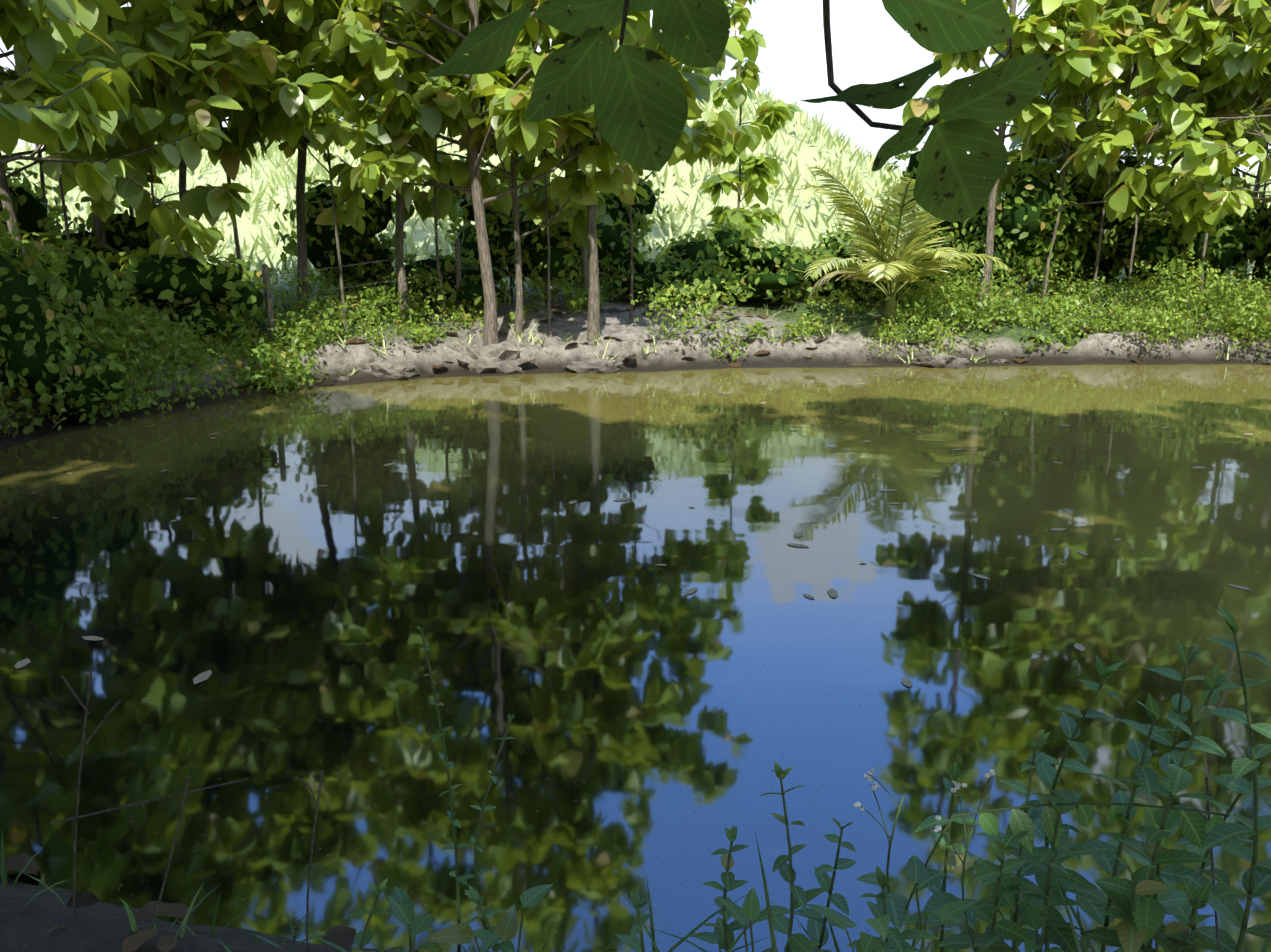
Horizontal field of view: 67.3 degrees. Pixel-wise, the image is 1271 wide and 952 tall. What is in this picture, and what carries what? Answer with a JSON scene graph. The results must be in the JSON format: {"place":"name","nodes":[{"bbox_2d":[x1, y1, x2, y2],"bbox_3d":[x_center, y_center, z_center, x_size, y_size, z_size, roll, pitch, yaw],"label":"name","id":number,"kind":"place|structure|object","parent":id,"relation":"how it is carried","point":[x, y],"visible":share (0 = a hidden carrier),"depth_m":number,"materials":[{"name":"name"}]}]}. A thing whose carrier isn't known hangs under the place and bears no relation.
{"place":"outdoors","nodes":[
{"label":"outdoors","id":0,"kind":"place"},
{"bbox_2d":[13,246,584,320],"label":"fence wires","id":1,"kind":"object","parent":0,"point":[385,281],"visible":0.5,"depth_m":16.01,"materials":[{"name":"grey metal"}]},
{"bbox_2d":[0,362,1270,951],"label":"pond water","id":2,"kind":"structure","parent":0,"point":[662,722],"depth_m":4.92,"materials":[{"name":"liquid"}]},
{"bbox_2d":[15,374,1252,686],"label":"floating leaves","id":3,"kind":"object","parent":2,"relation":"on","point":[203,676],"visible":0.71,"depth_m":5.55,"materials":[{"name":"beige plant"}]},
{"bbox_2d":[0,98,1270,951],"bbox_3d":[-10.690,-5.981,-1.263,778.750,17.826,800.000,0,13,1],"label":"ground","id":4,"kind":"structure","parent":0,"point":[27,914],"depth_m":16.63,"materials":[{"name":"beige soil"}]},
{"bbox_2d":[0,194,146,432],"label":"edge bushes","id":5,"kind":"object","parent":4,"relation":"on","point":[39,275],"depth_m":10.05,"materials":[{"name":"green plant"}]},
{"bbox_2d":[0,289,330,433],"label":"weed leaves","id":6,"kind":"object","parent":4,"relation":"on","point":[185,350],"visible":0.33,"depth_m":12.07,"materials":[{"name":"green plant"}]},
{"bbox_2d":[0,853,355,951],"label":"fallen dry leaves","id":7,"kind":"object","parent":4,"relation":"on","point":[342,936],"visible":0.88,"depth_m":2.48,"materials":[{"name":"brown plant"}]},
{"bbox_2d":[21,238,588,342],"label":"fence posts","id":8,"kind":"object","parent":4,"relation":"on","point":[266,282],"visible":0.5,"depth_m":16.92,"materials":[{"name":"grey wood"}]},
{"bbox_2d":[0,0,1270,345],"bbox_3d":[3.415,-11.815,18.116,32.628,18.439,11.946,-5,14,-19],"label":"trees","id":9,"kind":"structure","parent":4,"relation":"on","point":[368,64],"depth_m":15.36,"materials":[{"name":"green plant"}]},
{"bbox_2d":[0,130,1270,344],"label":"hedge shrubs","id":10,"kind":"object","parent":4,"relation":"on","point":[1154,218],"depth_m":18.49,"materials":[{"name":"green plant"}]},
{"bbox_2d":[1,832,1269,951],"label":"grass","id":11,"kind":"structure","parent":4,"relation":"on","point":[1084,939],"depth_m":2.27,"materials":[{"name":"green plant"}]},
{"bbox_2d":[51,663,1219,951],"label":"twigs","id":12,"kind":"object","parent":4,"relation":"on","point":[77,817],"visible":0.88,"depth_m":2.22,"materials":[{"name":"brown plant"}]},
{"bbox_2d":[0,276,1270,436],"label":"bank grass tufts","id":13,"kind":"object","parent":4,"relation":"on","point":[973,359],"visible":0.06,"depth_m":16.64,"materials":[{"name":"green plant"}]},
{"bbox_2d":[84,251,1270,374],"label":"weed leaves","id":14,"kind":"object","parent":4,"relation":"on","point":[1246,310],"visible":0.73,"depth_m":16.73,"materials":[{"name":"green plant"}]},
{"bbox_2d":[87,341,1270,420],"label":"rocks","id":15,"kind":"object","parent":4,"relation":"on","point":[491,358],"visible":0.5,"depth_m":15.13,"materials":[{"name":"grey stone"}]},
{"bbox_2d":[173,293,1264,385],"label":"dry leaves","id":16,"kind":"object","parent":4,"relation":"on","point":[633,356],"visible":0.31,"depth_m":16.98,"materials":[{"name":"brown plant"}]},
{"bbox_2d":[348,607,1270,951],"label":"weeds","id":17,"kind":"object","parent":4,"relation":"on","point":[1024,829],"depth_m":2.07,"materials":[{"name":"green plant"}]},
{"bbox_2d":[388,855,1222,951],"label":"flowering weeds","id":18,"kind":"object","parent":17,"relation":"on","point":[401,904],"visible":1,"depth_m":2.01,"materials":[{"name":"green plant"}]},
{"bbox_2d":[798,165,1008,325],"bbox_3d":[4.678,-4.096,17.415,3.576,3.000,4.263,0,13,1],"label":"coconut palm","id":19,"kind":"object","parent":4,"relation":"on","point":[908,252],"depth_m":16.93,"materials":[{"name":"green plant"}]},
{"bbox_2d":[0,0,1270,176],"label":"sky","id":20,"kind":"structure","parent":0,"point":[869,47],"materials":[{"name":"white"}]},
{"bbox_2d":[1,77,1270,289],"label":"tall grass","id":21,"kind":"structure","parent":0,"point":[281,181],"depth_m":31.77,"materials":[{"name":"plant"}]},
{"bbox_2d":[619,0,937,130],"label":"overhanging twig","id":22,"kind":"object","parent":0,"point":[855,108],"visible":0.88,"depth_m":2.16,"materials":[{"name":"brown wood"}]},
{"bbox_2d":[424,0,1055,221],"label":"leaves","id":23,"kind":"object","parent":22,"relation":"attached to","point":[636,96],"visible":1,"depth_m":2.17,"materials":[{"name":"green plant"}]}
]}

